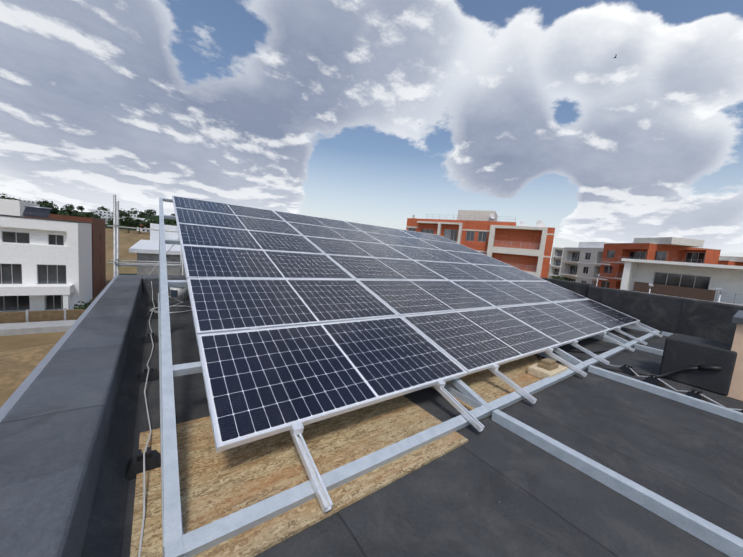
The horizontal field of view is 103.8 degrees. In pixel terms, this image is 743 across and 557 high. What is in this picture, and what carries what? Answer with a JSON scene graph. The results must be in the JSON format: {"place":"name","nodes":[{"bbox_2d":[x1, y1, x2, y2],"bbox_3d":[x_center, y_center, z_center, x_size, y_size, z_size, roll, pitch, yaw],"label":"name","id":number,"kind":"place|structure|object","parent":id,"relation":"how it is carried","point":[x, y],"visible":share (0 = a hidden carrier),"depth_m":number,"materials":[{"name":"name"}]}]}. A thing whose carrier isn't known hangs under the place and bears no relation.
{"place":"outdoors","nodes":[
{"label":"outdoors","id":0,"kind":"place"},
{"bbox_2d":[22,207,50,217],"bbox_3d":[-36.333,-7.186,31.615,1.890,1.000,1.127,1,8,-37],"label":"solar panel","id":1,"kind":"object","parent":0,"point":[36,212],"visible":1,"depth_m":31.59,"materials":[{"name":"blue glass"}]},
{"bbox_2d":[23,211,105,297],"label":"villa stair tower","id":2,"kind":"structure","parent":0,"point":[98,259],"depth_m":41.89,"materials":[{"name":"paint"}]},
{"bbox_2d":[137,253,185,274],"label":"site building walls","id":3,"kind":"structure","parent":0,"point":[154,257],"depth_m":12.51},
{"bbox_2d":[129,223,180,254],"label":"building roof","id":4,"kind":"structure","parent":3,"relation":"on","point":[151,246],"depth_m":16.55,"materials":[{"name":"white concrete"}]},
{"bbox_2d":[0,210,549,407],"bbox_3d":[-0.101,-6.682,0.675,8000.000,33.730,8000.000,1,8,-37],"label":"terrain","id":5,"kind":"structure","parent":0,"point":[131,238],"depth_m":65.39,"materials":[{"name":"brown soil"}]},
{"bbox_2d":[0,199,39,215],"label":"white block","id":6,"kind":"structure","parent":5,"relation":"on","point":[12,207],"depth_m":91.05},
{"bbox_2d":[0,343,55,389],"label":"spoil heaps","id":7,"kind":"object","parent":5,"relation":"on","point":[17,367],"visible":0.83,"depth_m":20.27,"materials":[{"name":"soil"}]},
{"bbox_2d":[0,320,75,335],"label":"yard concrete","id":8,"kind":"object","parent":5,"relation":"on","point":[9,329],"depth_m":26.33,"materials":[{"name":"grey concrete"}]},
{"bbox_2d":[25,308,66,321],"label":"fence posts","id":9,"kind":"object","parent":5,"relation":"on","point":[27,314],"visible":0.64,"depth_m":27.53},
{"bbox_2d":[0,309,85,323],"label":"yard fence","id":10,"kind":"object","parent":9,"relation":"attached to","point":[36,316],"visible":0.62,"depth_m":27.95,"materials":[{"name":"brown wood"}]},
{"bbox_2d":[0,216,91,311],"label":"villa walls","id":11,"kind":"structure","parent":5,"relation":"on","point":[73,254],"depth_m":31.14,"materials":[{"name":"white paint"}]},
{"bbox_2d":[0,205,66,310],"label":"windows","id":12,"kind":"structure","parent":11,"relation":"in","point":[37,264],"depth_m":31.35,"materials":[{"name":"black glass"}]},
{"bbox_2d":[0,232,65,309],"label":"villa glass","id":13,"kind":"object","parent":12,"relation":"in","point":[11,302],"visible":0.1,"depth_m":30.81,"materials":[{"name":"black glass"}]},
{"bbox_2d":[0,214,104,223],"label":"roof parapet","id":14,"kind":"structure","parent":11,"relation":"on","point":[47,219],"depth_m":30.92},
{"bbox_2d":[12,199,149,231],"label":"distant buildings","id":15,"kind":"structure","parent":5,"relation":"on","point":[107,214],"depth_m":300.87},
{"bbox_2d":[24,201,148,231],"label":"hill house windows","id":16,"kind":"structure","parent":15,"relation":"in","point":[105,215],"depth_m":301.62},
{"bbox_2d":[107,195,183,277],"bbox_3d":[-8.092,2.638,12.455,4.650,11.350,1.400,1,8,-37],"label":"scaffold","id":17,"kind":"object","parent":5,"relation":"on","point":[116,263],"visible":0.23,"depth_m":11.02,"materials":[{"name":"silver metal"}]},
{"bbox_2d":[0,193,567,309],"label":"trees","id":18,"kind":"object","parent":5,"relation":"on","point":[69,210],"visible":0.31,"depth_m":232.05,"materials":[{"name":"green plant"}]},
{"bbox_2d":[406,210,553,276],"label":"block frames","id":19,"kind":"structure","parent":5,"relation":"on","point":[480,215],"depth_m":47.86,"materials":[{"name":"beige concrete"}]},
{"bbox_2d":[408,228,486,253],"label":"windows","id":20,"kind":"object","parent":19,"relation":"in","point":[468,236],"depth_m":51.83,"materials":[{"name":"grey glass"}]},
{"bbox_2d":[426,214,539,271],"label":"balcony railings","id":21,"kind":"object","parent":19,"relation":"attached to","point":[448,232],"visible":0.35,"depth_m":47.85,"materials":[{"name":"grey metal"}]},
{"bbox_2d":[490,213,544,226],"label":"satellite dishes","id":22,"kind":"object","parent":19,"relation":"on","point":[539,223],"visible":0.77,"depth_m":46.96,"materials":[{"name":"white metal"}]},
{"bbox_2d":[548,248,563,278],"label":"block walls","id":23,"kind":"structure","parent":5,"relation":"on","point":[553,260],"depth_m":101.54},
{"bbox_2d":[560,242,610,279],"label":"block trim","id":24,"kind":"structure","parent":5,"relation":"on","point":[591,245],"depth_m":67.54,"materials":[{"name":"white concrete"}]},
{"bbox_2d":[596,274,721,302],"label":"street lamps","id":25,"kind":"object","parent":5,"relation":"on","point":[717,289],"visible":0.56,"depth_m":21.78,"materials":[{"name":"grey metal"}]},
{"bbox_2d":[599,237,719,279],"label":"block trim","id":26,"kind":"structure","parent":5,"relation":"on","point":[683,242],"depth_m":51.73,"materials":[{"name":"white concrete"}]},
{"bbox_2d":[0,0,742,262],"label":"sky","id":27,"kind":"structure","parent":0,"point":[384,113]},
{"bbox_2d":[121,296,742,556],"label":"roof slab","id":28,"kind":"structure","parent":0,"point":[492,489],"depth_m":1.83,"materials":[{"name":"grey concrete"}]},
{"bbox_2d":[0,275,185,556],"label":"parapet","id":29,"kind":"structure","parent":28,"relation":"on","point":[55,423],"depth_m":1.34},
{"bbox_2d":[0,275,117,421],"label":"parapet flashing","id":30,"kind":"object","parent":29,"relation":"attached to","point":[11,401],"visible":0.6,"depth_m":1.95,"materials":[{"name":"metal"}]},
{"bbox_2d":[80,290,188,556],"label":"parapet wall","id":31,"kind":"structure","parent":28,"relation":"on","point":[104,532],"depth_m":1.55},
{"bbox_2d":[170,287,187,299],"bbox_3d":[-3.725,0.251,5.627,0.325,0.298,0.316,1,8,-37],"label":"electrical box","id":32,"kind":"object","parent":28,"relation":"on","point":[178,293],"visible":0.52,"depth_m":5.52,"materials":[{"name":"plastic"}]},
{"bbox_2d":[130,355,576,556],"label":"osb sheets","id":33,"kind":"object","parent":28,"relation":"on","point":[214,485],"visible":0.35,"depth_m":1.70,"materials":[{"name":"beige wood"}]},
{"bbox_2d":[527,363,566,378],"bbox_3d":[2.090,1.093,3.457,0.460,0.094,0.250,1,8,-37],"label":"stone block","id":34,"kind":"object","parent":33,"relation":"on","point":[537,372],"depth_m":3.35,"materials":[{"name":"beige stone"}]},
{"bbox_2d":[537,358,558,370],"bbox_3d":[2.084,1.004,3.432,0.220,0.084,0.140,1,8,-37],"label":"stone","id":35,"kind":"object","parent":34,"relation":"on","point":[548,364],"visible":1,"depth_m":3.39,"materials":[{"name":"beige stone"}]},
{"bbox_2d":[125,299,742,479],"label":"cable holders","id":36,"kind":"object","parent":28,"relation":"on","point":[134,467],"visible":0.85,"depth_m":2.54,"materials":[{"name":"black plastic"}]},
{"bbox_2d":[138,281,742,556],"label":"cables","id":37,"kind":"object","parent":28,"relation":"on","point":[141,536],"depth_m":3.43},
{"bbox_2d":[158,197,742,556],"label":"steel frame","id":38,"kind":"object","parent":28,"relation":"on","point":[176,542],"visible":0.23,"depth_m":1.79,"materials":[{"name":"grey paint"}]},
{"bbox_2d":[194,198,662,512],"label":"mounting rails","id":39,"kind":"object","parent":38,"relation":"on","point":[317,483],"visible":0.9,"depth_m":2.35,"materials":[{"name":"silver metal"}]},
{"bbox_2d":[172,196,639,452],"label":"solar panel frames","id":40,"kind":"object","parent":39,"relation":"on","point":[241,441],"visible":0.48,"depth_m":3.17,"materials":[{"name":"silver metal"}]},
{"bbox_2d":[173,196,638,444],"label":"solar panels","id":41,"kind":"object","parent":40,"relation":"in","point":[260,381],"visible":0.98,"depth_m":3.48,"materials":[{"name":"blue glass"}]},
{"bbox_2d":[539,277,742,343],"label":"wall","id":42,"kind":"structure","parent":28,"relation":"on","point":[709,320],"depth_m":6.55,"materials":[{"name":"black concrete"}]},
{"bbox_2d":[659,333,736,395],"bbox_3d":[4.159,1.055,3.705,0.600,0.530,0.580,1,8,-37],"label":"electrical box","id":43,"kind":"object","parent":28,"relation":"on","point":[681,351],"visible":0.77,"depth_m":3.52,"materials":[{"name":"black plastic"}]},
{"bbox_2d":[727,323,742,400],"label":"wall","id":44,"kind":"structure","parent":28,"relation":"on","point":[736,389],"depth_m":3.28,"materials":[{"name":"paint"}]},
{"bbox_2d":[732,310,742,323],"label":"wall cap","id":45,"kind":"object","parent":44,"relation":"on","point":[737,317],"visible":1,"depth_m":3.29,"materials":[{"name":"grey concrete"}]},
{"bbox_2d":[406,218,554,277],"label":"apartment building","id":46,"kind":"structure","parent":0,"point":[517,237],"depth_m":48.19,"materials":[{"name":"brick"}]},
{"bbox_2d":[501,255,520,268],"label":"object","id":47,"kind":"object","parent":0,"point":[514,261],"visible":0.57,"depth_m":47.60,"materials":[{"name":"orange brick"}]},
{"bbox_2d":[550,247,562,275],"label":"balcony slab","id":48,"kind":"structure","parent":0,"point":[556,266],"depth_m":100.25,"materials":[{"name":"white concrete"}]},
{"bbox_2d":[554,251,561,274],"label":"windows","id":49,"kind":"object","parent":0,"point":[558,261],"depth_m":101.26,"materials":[{"name":"black glass"}]},
{"bbox_2d":[568,252,590,282],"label":"windows","id":50,"kind":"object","parent":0,"point":[575,255],"depth_m":70.70,"materials":[{"name":"black glass"}]},
{"bbox_2d":[559,248,611,285],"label":"block walls","id":51,"kind":"structure","parent":0,"point":[595,256],"depth_m":67.13,"materials":[{"name":"grey paint"}]},
{"bbox_2d":[563,257,608,278],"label":"block railings","id":52,"kind":"object","parent":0,"point":[599,259],"visible":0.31,"depth_m":68.83,"materials":[{"name":"grey metal"}]},
{"bbox_2d":[601,250,714,287],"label":"windows","id":53,"kind":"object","parent":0,"point":[664,256],"visible":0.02,"depth_m":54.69,"materials":[{"name":"black glass"}]},
{"bbox_2d":[615,256,701,288],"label":"balcony railings","id":54,"kind":"object","parent":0,"point":[673,258],"visible":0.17,"depth_m":47.78,"materials":[{"name":"grey metal"}]},
{"bbox_2d":[597,243,720,288],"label":"block walls","id":55,"kind":"structure","parent":0,"point":[677,253],"depth_m":54.78,"materials":[{"name":"brick"}]},
{"bbox_2d":[633,281,715,300],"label":"balcony railing","id":56,"kind":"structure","parent":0,"point":[689,292],"depth_m":31.76,"materials":[{"name":"brown wood"}]},
{"bbox_2d":[620,258,742,305],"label":"white block walls","id":57,"kind":"structure","parent":0,"point":[728,279],"depth_m":32.00,"materials":[{"name":"white paint"}]},
{"bbox_2d":[654,272,709,288],"bbox_3d":[40.697,3.528,26.917,0.001,5.700,22.000,1,8,-37],"label":"window","id":58,"kind":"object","parent":57,"relation":"in","point":[701,282],"depth_m":33.53,"materials":[{"name":"black glass"}]},
{"bbox_2d":[653,272,710,288],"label":"white block window frames","id":59,"kind":"structure","parent":57,"relation":"in","point":[680,278],"depth_m":33.57,"materials":[{"name":"grey metal"}]},
{"bbox_2d":[715,291,742,303],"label":"white block railings","id":60,"kind":"object","parent":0,"point":[728,298],"visible":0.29,"depth_m":28.88,"materials":[{"name":"grey metal"}]},
{"bbox_2d":[718,260,742,265],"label":"block walls","id":61,"kind":"structure","parent":0,"point":[730,263],"depth_m":57.52,"materials":[{"name":"orange brick"}]},
{"bbox_2d":[719,256,742,262],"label":"roof parapet","id":62,"kind":"structure","parent":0,"point":[730,258],"depth_m":57.70,"materials":[{"name":"white concrete"}]}
]}

